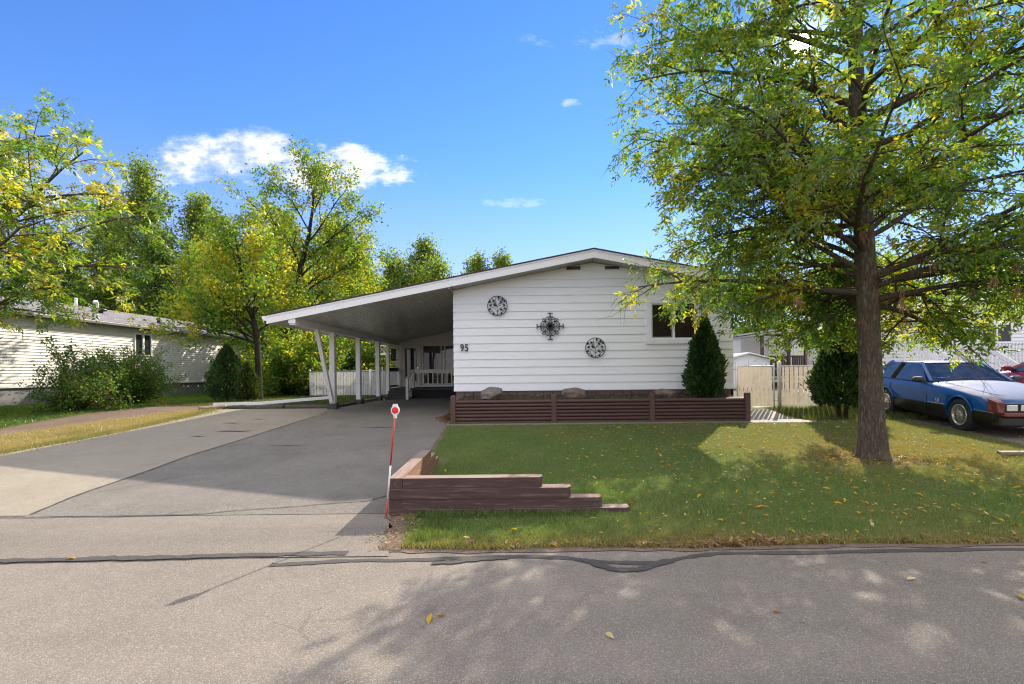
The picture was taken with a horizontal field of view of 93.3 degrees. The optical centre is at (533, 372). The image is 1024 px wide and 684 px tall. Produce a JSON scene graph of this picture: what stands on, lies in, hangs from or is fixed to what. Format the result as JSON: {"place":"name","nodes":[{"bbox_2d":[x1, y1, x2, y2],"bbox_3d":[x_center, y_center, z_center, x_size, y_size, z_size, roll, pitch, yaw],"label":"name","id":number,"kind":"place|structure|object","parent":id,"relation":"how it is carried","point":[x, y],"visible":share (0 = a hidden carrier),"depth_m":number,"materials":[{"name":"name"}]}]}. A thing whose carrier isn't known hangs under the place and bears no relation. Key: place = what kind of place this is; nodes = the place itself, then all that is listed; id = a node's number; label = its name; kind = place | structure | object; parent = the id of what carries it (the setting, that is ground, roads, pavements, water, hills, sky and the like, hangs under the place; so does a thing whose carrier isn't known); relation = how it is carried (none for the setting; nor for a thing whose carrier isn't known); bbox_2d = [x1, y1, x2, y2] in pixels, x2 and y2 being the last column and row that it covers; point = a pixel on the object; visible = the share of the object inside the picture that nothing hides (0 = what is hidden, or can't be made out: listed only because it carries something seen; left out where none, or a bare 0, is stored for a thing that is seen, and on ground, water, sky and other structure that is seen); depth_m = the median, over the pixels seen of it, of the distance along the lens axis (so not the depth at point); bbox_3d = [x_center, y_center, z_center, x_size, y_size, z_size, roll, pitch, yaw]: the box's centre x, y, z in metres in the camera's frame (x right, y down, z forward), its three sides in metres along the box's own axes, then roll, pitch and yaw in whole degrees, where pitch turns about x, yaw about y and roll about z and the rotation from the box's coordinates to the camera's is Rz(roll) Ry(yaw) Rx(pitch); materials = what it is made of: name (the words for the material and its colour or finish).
{"place":"outdoors","nodes":[
{"label":"outdoors","id":0,"kind":"place"},
{"bbox_2d":[0,404,207,434],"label":"dirt strip","id":1,"kind":"object","parent":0,"point":[95,417],"visible":0.52,"depth_m":12.85,"materials":[{"name":"brown soil"}]},
{"bbox_2d":[198,343,250,400],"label":"cedar","id":2,"kind":"object","parent":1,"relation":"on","point":[225,364],"visible":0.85,"depth_m":18.21,"materials":[{"name":"green plant"}]},
{"bbox_2d":[230,361,263,400],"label":"cedar","id":3,"kind":"object","parent":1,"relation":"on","point":[252,382],"visible":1,"depth_m":18.16,"materials":[{"name":"green plant"}]},
{"bbox_2d":[0,408,227,455],"bbox_3d":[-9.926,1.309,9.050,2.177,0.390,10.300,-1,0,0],"label":"verge grass ground","id":4,"kind":"structure","parent":0,"point":[74,440],"depth_m":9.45,"materials":[{"name":"plant"}]},
{"bbox_2d":[198,404,226,409],"bbox_3d":[-9.486,1.047,14.302,0.169,0.166,0.764,-1,0,29],"label":"edging log","id":5,"kind":"object","parent":4,"relation":"on","point":[224,406],"visible":0.63,"depth_m":14.30,"materials":[{"name":"beige wood"}]},
{"bbox_2d":[0,392,296,427],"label":"neighbour lawn ground","id":6,"kind":"structure","parent":0,"point":[53,416],"depth_m":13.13,"materials":[{"name":"green plant"}]},
{"bbox_2d":[8,331,138,413],"bbox_3d":[-13.303,0.060,14.025,2.907,2.466,2.698,-1,0,0],"label":"arching shrub","id":7,"kind":"object","parent":6,"relation":"on","point":[84,388],"visible":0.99,"depth_m":13.95,"materials":[{"name":"green plant"}]},
{"bbox_2d":[0,88,182,344],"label":"ash tree","id":8,"kind":"object","parent":6,"relation":"on","point":[10,157],"visible":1,"depth_m":12.79,"materials":[{"name":"green plant"}]},
{"bbox_2d":[75,341,187,403],"bbox_3d":[-14.292,0.242,17.353,3.058,2.764,3.138,-1,0,-34],"label":"dense shrub","id":9,"kind":"object","parent":6,"relation":"on","point":[143,383],"visible":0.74,"depth_m":17.02,"materials":[{"name":"green plant"}]},
{"bbox_2d":[204,321,300,393],"bbox_3d":[-13.646,-0.777,24.733,4.572,4.289,4.175,-1,0,33],"label":"undergrowth bush","id":10,"kind":"object","parent":6,"relation":"on","point":[247,345],"visible":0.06,"depth_m":24.34,"materials":[{"name":"green plant"}]},
{"bbox_2d":[0,408,327,517],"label":"parking pad","id":11,"kind":"object","parent":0,"point":[32,480],"visible":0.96,"depth_m":8.04,"materials":[{"name":"concrete"}]},
{"bbox_2d":[0,513,390,558],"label":"driveway apron","id":12,"kind":"object","parent":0,"point":[50,537],"visible":0.99,"depth_m":4.23,"materials":[{"name":"concrete"}]},
{"bbox_2d":[25,397,450,516],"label":"driveway","id":13,"kind":"structure","parent":0,"point":[334,457],"depth_m":6.64,"materials":[{"name":"concrete"}]},
{"bbox_2d":[31,416,314,513],"bbox_3d":[-5.496,1.281,8.663,0.324,0.296,7.677,-1,0,-5],"label":"driveway seam","id":14,"kind":"object","parent":13,"relation":"on","point":[145,471],"visible":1,"depth_m":6.46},
{"bbox_2d":[0,496,383,517],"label":"pavement crack","id":15,"kind":"object","parent":13,"relation":"on","point":[179,514],"visible":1,"depth_m":4.79,"materials":[{"name":"black asphalt"}]},
{"bbox_2d":[88,378,812,546],"bbox_3d":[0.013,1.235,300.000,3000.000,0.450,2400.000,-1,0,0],"label":"ground","id":16,"kind":"structure","parent":0,"point":[735,394],"depth_m":21.60,"materials":[{"name":"soil"}]},
{"bbox_2d":[0,221,82,302],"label":"poplar tree","id":17,"kind":"object","parent":16,"relation":"on","point":[28,232],"visible":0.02,"depth_m":39.27,"materials":[{"name":"green plant"}]},
{"bbox_2d":[22,221,118,309],"bbox_3d":[-35.665,-4.835,35.843,7.607,12.582,9.616,-1,0,0],"label":"leafy tree","id":18,"kind":"object","parent":16,"relation":"on","point":[76,291],"visible":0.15,"depth_m":35.79,"materials":[{"name":"green plant"}]},
{"bbox_2d":[45,182,142,311],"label":"poplar tree","id":19,"kind":"object","parent":16,"relation":"on","point":[95,249],"visible":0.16,"depth_m":40.22,"materials":[{"name":"green plant"}]},
{"bbox_2d":[0,297,250,405],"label":"mobile home","id":20,"kind":"object","parent":16,"relation":"on","point":[19,357],"visible":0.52,"depth_m":20.47,"materials":[{"name":"grey plastic"}]},
{"bbox_2d":[134,333,151,355],"bbox_3d":[-18.461,-1.296,22.870,0.063,1.060,1.020,-1,0,0],"label":"window","id":21,"kind":"structure","parent":20,"relation":"in","point":[141,340],"depth_m":22.85,"materials":[{"name":"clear glass"}]},
{"bbox_2d":[79,147,184,315],"bbox_3d":[-32.700,-8.464,40.145,9.388,19.766,8.484,-1,0,-19],"label":"poplar tree","id":22,"kind":"object","parent":16,"relation":"on","point":[139,194],"visible":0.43,"depth_m":39.07,"materials":[{"name":"green plant"}]},
{"bbox_2d":[108,218,188,317],"bbox_3d":[-28.454,-4.896,35.492,8.269,12.551,8.484,-1,0,-20],"label":"leafy tree","id":23,"kind":"object","parent":16,"relation":"on","point":[157,281],"visible":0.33,"depth_m":35.26,"materials":[{"name":"green plant"}]},
{"bbox_2d":[143,229,207,320],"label":"leafy tree","id":24,"kind":"object","parent":16,"relation":"on","point":[183,265],"visible":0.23,"depth_m":33.30,"materials":[{"name":"green plant"}]},
{"bbox_2d":[162,187,218,305],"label":"poplar tree","id":25,"kind":"object","parent":16,"relation":"on","point":[195,205],"visible":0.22,"depth_m":41.35,"materials":[{"name":"green plant"}]},
{"bbox_2d":[172,236,261,335],"bbox_3d":[-21.656,-4.024,33.623,7.831,10.673,6.582,-1,0,28],"label":"leafy tree","id":26,"kind":"object","parent":16,"relation":"on","point":[242,328],"visible":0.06,"depth_m":32.41,"materials":[{"name":"green plant"}]},
{"bbox_2d":[195,208,256,329],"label":"poplar tree","id":27,"kind":"object","parent":16,"relation":"on","point":[228,221],"visible":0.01,"depth_m":39.74,"materials":[{"name":"green plant"}]},
{"bbox_2d":[138,197,314,399],"bbox_3d":[-12.072,-2.817,19.234,5.826,8.093,5.043,-1,0,0],"label":"maple tree","id":28,"kind":"object","parent":16,"relation":"on","point":[210,303],"visible":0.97,"depth_m":18.94,"materials":[{"name":"green plant"}]},
{"bbox_2d":[236,220,303,329],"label":"poplar tree","id":29,"kind":"object","parent":16,"relation":"on","point":[291,236],"visible":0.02,"depth_m":37.37,"materials":[{"name":"green plant"}]},
{"bbox_2d":[253,202,304,332],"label":"poplar tree","id":30,"kind":"object","parent":16,"relation":"on","point":[289,211],"visible":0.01,"depth_m":42.79,"materials":[{"name":"green plant"}]},
{"bbox_2d":[235,324,351,396],"bbox_3d":[-11.576,-0.231,22.324,5.161,3.929,5.140,-1,0,0],"label":"undergrowth bush","id":31,"kind":"object","parent":16,"relation":"on","point":[276,378],"visible":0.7,"depth_m":21.91,"materials":[{"name":"green plant"}]},
{"bbox_2d":[261,255,331,338],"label":"leafy tree","id":32,"kind":"object","parent":16,"relation":"on","point":[310,274],"visible":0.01,"depth_m":31.19,"materials":[{"name":"green plant"}]},
{"bbox_2d":[251,313,353,390],"bbox_3d":[-13.116,-1.747,28.773,5.982,5.918,6.376,-1,0,0],"label":"undergrowth bush","id":33,"kind":"object","parent":16,"relation":"on","point":[308,334],"visible":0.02,"depth_m":26.72,"materials":[{"name":"green plant"}]},
{"bbox_2d":[284,404,326,408],"bbox_3d":[-6.726,1.052,14.487,1.461,0.182,0.193,-1,0,5],"label":"edging log","id":34,"kind":"object","parent":16,"relation":"on","point":[303,406],"visible":0.66,"depth_m":14.43,"materials":[{"name":"brown wood"}]},
{"bbox_2d":[210,134,404,392],"bbox_3d":[-11.257,-5.359,24.140,8.285,13.146,6.922,-1,0,40],"label":"maple tree","id":35,"kind":"object","parent":16,"relation":"on","point":[346,237],"visible":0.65,"depth_m":23.94,"materials":[{"name":"green plant"}]},
{"bbox_2d":[307,209,354,283],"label":"poplar tree","id":36,"kind":"object","parent":16,"relation":"on","point":[322,238],"visible":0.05,"depth_m":41.44,"materials":[{"name":"green plant"}]},
{"bbox_2d":[302,239,387,355],"bbox_3d":[-12.128,-3.711,30.672,7.786,9.852,6.320,-1,0,-26],"label":"leafy tree","id":37,"kind":"object","parent":16,"relation":"on","point":[369,284],"visible":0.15,"depth_m":30.81,"materials":[{"name":"green plant"}]},
{"bbox_2d":[309,367,395,395],"bbox_3d":[-7.770,0.482,21.520,4.420,1.400,0.120,-1,0,0],"label":"slatted fence","id":38,"kind":"object","parent":16,"relation":"on","point":[369,379],"visible":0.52,"depth_m":21.49,"materials":[{"name":"white wood"}]},
{"bbox_2d":[327,338,394,391],"bbox_3d":[-8.837,-1.523,26.970,6.064,5.381,5.130,-1,0,0],"label":"undergrowth bush","id":39,"kind":"object","parent":16,"relation":"on","point":[363,351],"visible":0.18,"depth_m":26.35,"materials":[{"name":"green plant"}]},
{"bbox_2d":[334,250,390,296],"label":"poplar tree","id":40,"kind":"object","parent":16,"relation":"on","point":[376,270],"visible":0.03,"depth_m":38.76,"materials":[{"name":"green plant"}]},
{"bbox_2d":[385,404,399,516],"bbox_3d":[-1.357,0.884,4.618,0.184,1.163,0.043,-1,0,20],"label":"driveway marker","id":41,"kind":"object","parent":16,"relation":"on","point":[395,410],"visible":0.98,"depth_m":4.61,"materials":[{"name":"red plastic"}]},
{"bbox_2d":[375,248,411,289],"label":"poplar tree","id":42,"kind":"object","parent":16,"relation":"on","point":[389,270],"visible":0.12,"depth_m":46.24,"materials":[{"name":"green plant"}]},
{"bbox_2d":[385,229,453,289],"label":"poplar tree","id":43,"kind":"object","parent":16,"relation":"on","point":[415,258],"visible":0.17,"depth_m":45.32,"materials":[{"name":"green plant"}]},
{"bbox_2d":[403,248,461,285],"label":"poplar tree","id":44,"kind":"object","parent":16,"relation":"on","point":[437,272],"visible":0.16,"depth_m":41.51,"materials":[{"name":"green plant"}]},
{"bbox_2d":[461,247,491,273],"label":"poplar tree","id":45,"kind":"object","parent":16,"relation":"on","point":[476,262],"visible":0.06,"depth_m":49.67,"materials":[{"name":"green plant"}]},
{"bbox_2d":[489,246,516,268],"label":"poplar tree","id":46,"kind":"object","parent":16,"relation":"on","point":[504,260],"visible":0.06,"depth_m":51.51,"materials":[{"name":"green plant"}]},
{"bbox_2d":[262,248,751,417],"bbox_3d":[-0.567,-0.918,18.835,12.015,4.148,14.330,-1,0,0],"label":"bungalow","id":47,"kind":"object","parent":16,"relation":"on","point":[447,337],"visible":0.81,"depth_m":12.18,"materials":[{"name":"white"}]},
{"bbox_2d":[400,344,420,386],"bbox_3d":[-5.288,-0.284,20.789,0.910,1.840,0.117,-1,0,0],"label":"door","id":48,"kind":"structure","parent":47,"relation":"in","point":[410,354],"depth_m":20.79,"materials":[{"name":"white glass"}]},
{"bbox_2d":[422,344,453,384],"bbox_3d":[-3.429,-0.344,20.823,2.730,1.760,0.047,-1,0,0],"label":"patio window","id":49,"kind":"structure","parent":47,"relation":"in","point":[434,356],"depth_m":20.83,"materials":[{"name":"grey glass"}]},
{"bbox_2d":[487,296,506,315],"bbox_3d":[-0.903,-1.666,12.125,0.507,0.507,0.020,-1,0,0],"label":"wall medallion","id":50,"kind":"object","parent":47,"relation":"attached to","point":[495,304],"depth_m":12.12,"materials":[{"name":"black metal"}]},
{"bbox_2d":[536,313,563,339],"bbox_3d":[0.423,-1.155,12.116,0.689,0.689,0.038,-1,0,0],"label":"wall medallion","id":51,"kind":"object","parent":47,"relation":"attached to","point":[550,326],"depth_m":12.12,"materials":[{"name":"black metal"}]},
{"bbox_2d":[585,338,605,357],"bbox_3d":[1.559,-0.616,12.125,0.511,0.511,0.020,-1,0,0],"label":"wall medallion","id":52,"kind":"object","parent":47,"relation":"attached to","point":[592,346],"depth_m":12.12,"materials":[{"name":"black metal"}]},
{"bbox_2d":[645,298,700,343],"bbox_3d":[3.522,-1.292,12.168,1.380,1.140,0.060,-1,0,0],"label":"window","id":53,"kind":"structure","parent":47,"relation":"in","point":[657,331],"depth_m":12.19,"materials":[{"name":"brown glass"}]},
{"bbox_2d":[389,450,628,515],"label":"timber wall","id":54,"kind":"structure","parent":16,"relation":"on","point":[415,484],"depth_m":4.73,"materials":[{"name":"brown wood"}]},
{"bbox_2d":[450,392,750,423],"bbox_3d":[1.524,0.853,11.581,6.806,0.762,1.278,-1,0,0],"label":"log planter","id":55,"kind":"object","parent":16,"relation":"on","point":[651,408],"visible":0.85,"depth_m":10.97,"materials":[{"name":"wood"},{"name":"soil"}]},
{"bbox_2d":[480,387,502,399],"bbox_3d":[-0.991,0.525,11.420,0.540,0.370,0.378,-1,0,0],"label":"boulder","id":56,"kind":"object","parent":55,"relation":"on","point":[491,393],"visible":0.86,"depth_m":11.30,"materials":[{"name":"beige stone"}]},
{"bbox_2d":[561,387,586,398],"bbox_3d":[0.964,0.525,11.507,0.596,0.330,0.418,-1,0,21],"label":"boulder","id":57,"kind":"object","parent":55,"relation":"in","point":[573,392],"visible":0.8,"depth_m":11.36,"materials":[{"name":"beige stone"}]},
{"bbox_2d":[462,391,731,400],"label":"planter litter","id":58,"kind":"object","parent":55,"relation":"in","point":[596,393],"visible":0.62,"depth_m":11.51,"materials":[{"name":"brown plant"}]},
{"bbox_2d":[653,388,679,397],"bbox_3d":[3.151,0.534,11.420,0.610,0.305,0.427,-1,0,0],"label":"boulder","id":59,"kind":"object","parent":55,"relation":"in","point":[661,392],"visible":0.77,"depth_m":11.29,"materials":[{"name":"beige stone"}]},
{"bbox_2d":[681,314,729,397],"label":"cedar","id":60,"kind":"object","parent":55,"relation":"in","point":[703,373],"visible":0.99,"depth_m":11.38,"materials":[{"name":"green plant"}]},
{"bbox_2d":[733,264,800,334],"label":"leafy tree","id":61,"kind":"object","parent":16,"relation":"on","point":[745,329],"visible":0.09,"depth_m":42.75,"materials":[{"name":"green plant"}]},
{"bbox_2d":[733,328,803,377],"bbox_3d":[17.187,-1.306,35.750,6.200,3.450,5.100,-1,0,0],"label":"white trailer","id":62,"kind":"object","parent":16,"relation":"on","point":[745,345],"visible":0.15,"depth_m":33.50,"materials":[{"name":"white metal"}]},
{"bbox_2d":[733,331,807,386],"bbox_3d":[15.441,-0.887,31.500,3.500,3.650,3.400,-1,0,0],"label":"wooden porch","id":63,"kind":"object","parent":16,"relation":"on","point":[796,359],"visible":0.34,"depth_m":30.06,"materials":[{"name":"grey wood"}]},
{"bbox_2d":[800,309,885,418],"bbox_3d":[7.188,-0.174,11.207,1.502,2.621,1.494,-1,0,0],"label":"cedar","id":64,"kind":"object","parent":16,"relation":"on","point":[826,384],"visible":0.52,"depth_m":10.91,"materials":[{"name":"green plant"}]},
{"bbox_2d":[807,291,1023,375],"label":"white house","id":65,"kind":"structure","parent":16,"relation":"on","point":[1014,341],"depth_m":20.58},
{"bbox_2d":[941,318,966,360],"bbox_3d":[17.898,-1.218,20.580,1.060,2.140,0.100,-1,0,0],"label":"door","id":66,"kind":"structure","parent":65,"relation":"in","point":[961,347],"depth_m":20.57,"materials":[{"name":"white glass"}]},
{"bbox_2d":[981,323,1012,345],"bbox_3d":[19.734,-1.617,20.588,1.340,0.980,0.055,-1,0,0],"label":"window","id":67,"kind":"structure","parent":65,"relation":"in","point":[1005,336],"depth_m":20.60,"materials":[{"name":"white glass"}]},
{"bbox_2d":[880,247,950,305],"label":"leafy tree","id":68,"kind":"object","parent":16,"relation":"on","point":[905,286],"visible":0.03,"depth_m":41.11,"materials":[{"name":"green plant"}]},
{"bbox_2d":[0,545,1023,683],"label":"road","id":69,"kind":"structure","parent":0,"point":[952,617],"depth_m":2.74,"materials":[{"name":"grey asphalt"}]},
{"bbox_2d":[0,551,348,562],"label":"crack sealant","id":70,"kind":"object","parent":69,"relation":"on","point":[303,553],"visible":1,"depth_m":3.72,"materials":[{"name":"black asphalt"}]},
{"bbox_2d":[432,556,508,563],"bbox_3d":[-0.466,1.397,3.599,0.572,0.001,0.076,-1,0,-12],"label":"crack sealant","id":71,"kind":"object","parent":69,"relation":"on","point":[471,559],"visible":1,"depth_m":3.60,"materials":[{"name":"black asphalt"}]},
{"bbox_2d":[582,558,674,571],"bbox_3d":[0.695,1.385,3.483,0.680,0.001,0.251,-1,0,0],"label":"crack sealant","id":72,"kind":"object","parent":69,"relation":"on","point":[638,568],"visible":1,"depth_m":3.46,"materials":[{"name":"black asphalt"}]},
{"bbox_2d":[268,548,1023,566],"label":"crack sealant","id":73,"kind":"object","parent":69,"relation":"on","point":[638,562],"visible":1,"depth_m":3.66,"materials":[{"name":"black asphalt"}]},
{"bbox_2d":[389,541,1023,553],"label":"dirt edge","id":74,"kind":"object","parent":69,"relation":"on","point":[650,548],"visible":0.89,"depth_m":3.81,"materials":[{"name":"brown soil"}]},
{"bbox_2d":[0,0,1023,326],"label":"sky","id":75,"kind":"structure","parent":0,"point":[481,124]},
{"bbox_2d":[402,418,1023,549],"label":"lawn","id":76,"kind":"structure","parent":0,"point":[443,460],"depth_m":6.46,"materials":[{"name":"plant"}]},
{"bbox_2d":[378,515,406,549],"bbox_3d":[-1.184,1.396,4.264,0.312,0.012,0.934,-1,0,-14],"label":"dirt edge","id":77,"kind":"object","parent":76,"relation":"on","point":[391,534],"visible":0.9,"depth_m":4.18,"materials":[{"name":"brown soil"}]},
{"bbox_2d":[368,514,426,548],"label":"leaf litter","id":78,"kind":"object","parent":77,"relation":"on","point":[397,532],"visible":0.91,"depth_m":4.22,"materials":[{"name":"brown plant"}]},
{"bbox_2d":[410,505,608,542],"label":"tall grass tufts","id":79,"kind":"object","parent":76,"relation":"on","point":[434,517],"visible":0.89,"depth_m":4.60,"materials":[{"name":"green plant"}]},
{"bbox_2d":[447,421,750,425],"bbox_3d":[1.463,1.211,10.850,6.800,0.148,0.260,-1,0,0],"label":"concrete edging","id":80,"kind":"object","parent":76,"relation":"on","point":[594,423],"visible":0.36,"depth_m":10.76,"materials":[{"name":"grey concrete"}]},
{"bbox_2d":[459,530,1019,548],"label":"leaf litter","id":81,"kind":"object","parent":76,"relation":"on","point":[771,539],"visible":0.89,"depth_m":3.87,"materials":[{"name":"brown dry leaves"}]},
{"bbox_2d":[547,420,1023,533],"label":"leaf litter","id":82,"kind":"object","parent":76,"relation":"on","point":[845,500],"visible":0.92,"depth_m":6.38,"materials":[{"name":"yellow plant"}]},
{"bbox_2d":[602,0,1023,461],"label":"ash tree","id":83,"kind":"object","parent":76,"relation":"on","point":[832,173],"visible":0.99,"depth_m":6.89,"materials":[{"name":"green plant"}]},
{"bbox_2d":[784,449,968,468],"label":"leaf litter","id":84,"kind":"object","parent":76,"relation":"on","point":[914,458],"visible":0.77,"depth_m":6.99,"materials":[{"name":"brown plant"}]},
{"bbox_2d":[733,352,774,387],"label":"garden shed","id":85,"kind":"structure","parent":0,"point":[741,359],"depth_m":27.98,"materials":[{"name":"white"}]},
{"bbox_2d":[735,361,747,386],"bbox_3d":[12.071,0.073,27.973,0.740,1.500,0.025,-1,0,0],"label":"door","id":86,"kind":"structure","parent":85,"relation":"in","point":[740,363],"depth_m":27.96,"materials":[{"name":"white"}]},
{"bbox_2d":[748,360,760,385],"bbox_3d":[12.831,0.065,27.973,0.740,1.500,0.025,-1,0,0],"label":"door","id":87,"kind":"structure","parent":85,"relation":"in","point":[755,363],"depth_m":27.96,"materials":[{"name":"white"}]},
{"bbox_2d":[751,409,815,422],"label":"concrete walk","id":88,"kind":"structure","parent":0,"point":[763,415],"depth_m":11.39,"materials":[{"name":"grey concrete"}]},
{"bbox_2d":[751,403,948,420],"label":"side yard","id":89,"kind":"structure","parent":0,"point":[789,406],"depth_m":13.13,"materials":[{"name":"green plant"}]},
{"bbox_2d":[777,362,781,407],"bbox_3d":[6.595,0.421,12.950,0.101,1.420,0.101,-1,0,0],"label":"fence post","id":90,"kind":"object","parent":89,"relation":"on","point":[779,390],"visible":0.77,"depth_m":12.91,"materials":[{"name":"white wood"}]},
{"bbox_2d":[781,364,884,406],"bbox_3d":[8.415,0.356,12.970,3.581,1.125,0.036,-1,0,0],"label":"slatted fence","id":91,"kind":"object","parent":90,"relation":"attached to","point":[793,390],"visible":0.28,"depth_m":12.96,"materials":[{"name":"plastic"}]},
{"bbox_2d":[798,390,1023,444],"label":"gravel drive","id":92,"kind":"structure","parent":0,"point":[995,432],"depth_m":9.47,"materials":[{"name":"grey gravel"}]},
{"bbox_2d":[883,359,1023,430],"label":"parked car","id":93,"kind":"object","parent":92,"relation":"on","point":[938,388],"visible":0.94,"depth_m":10.15,"materials":[{"name":"blue metal"}]},
{"bbox_2d":[1000,362,1023,382],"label":"parked car","id":94,"kind":"object","parent":92,"relation":"on","point":[1015,370],"visible":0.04,"depth_m":12.49,"materials":[{"name":"red metal"}]},
{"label":"back yard ground","id":95,"kind":"structure","parent":0,"visible":0},
{"bbox_2d":[227,405,284,408],"bbox_3d":[-8.359,1.066,14.587,1.752,0.180,0.193,-1,0,2],"label":"edging log","id":96,"kind":"object","parent":95,"relation":"on","point":[256,407],"visible":0.7,"depth_m":14.52,"materials":[{"name":"brown wood"}]},
{"bbox_2d":[150,393,386,406],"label":"yard grass","id":97,"kind":"structure","parent":95,"relation":"on","point":[342,399],"depth_m":17.89,"materials":[{"name":"green plant"}]},
{"bbox_2d":[213,396,328,405],"bbox_3d":[-8.316,0.918,15.595,3.622,0.245,0.344,-1,0,-15],"label":"downspout extension","id":98,"kind":"object","parent":97,"relation":"on","point":[276,401],"visible":0.81,"depth_m":15.47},
{"bbox_2d":[285,331,353,395],"bbox_3d":[-10.202,-0.558,23.243,3.876,3.577,3.529,-1,0,-21],"label":"undergrowth bush","id":99,"kind":"object","parent":95,"relation":"on","point":[315,366],"visible":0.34,"depth_m":22.58,"materials":[{"name":"green plant"}]},
{"bbox_2d":[265,328,390,392],"bbox_3d":[-10.605,-1.234,26.497,6.948,5.051,5.209,-1,0,0],"label":"undergrowth bush","id":100,"kind":"object","parent":95,"relation":"on","point":[369,362],"visible":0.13,"depth_m":25.95,"materials":[{"name":"green plant"}]},
{"bbox_3d":[5.305,0.459,12.950,0.088,1.370,0.088,-1,0,0],"label":"fence post","id":101,"kind":"object","parent":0,"visible":0},
{"bbox_2d":[734,358,777,407],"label":"yard gate","id":102,"kind":"structure","parent":101,"relation":"attached to","point":[763,389],"depth_m":12.94,"materials":[{"name":"wood"}]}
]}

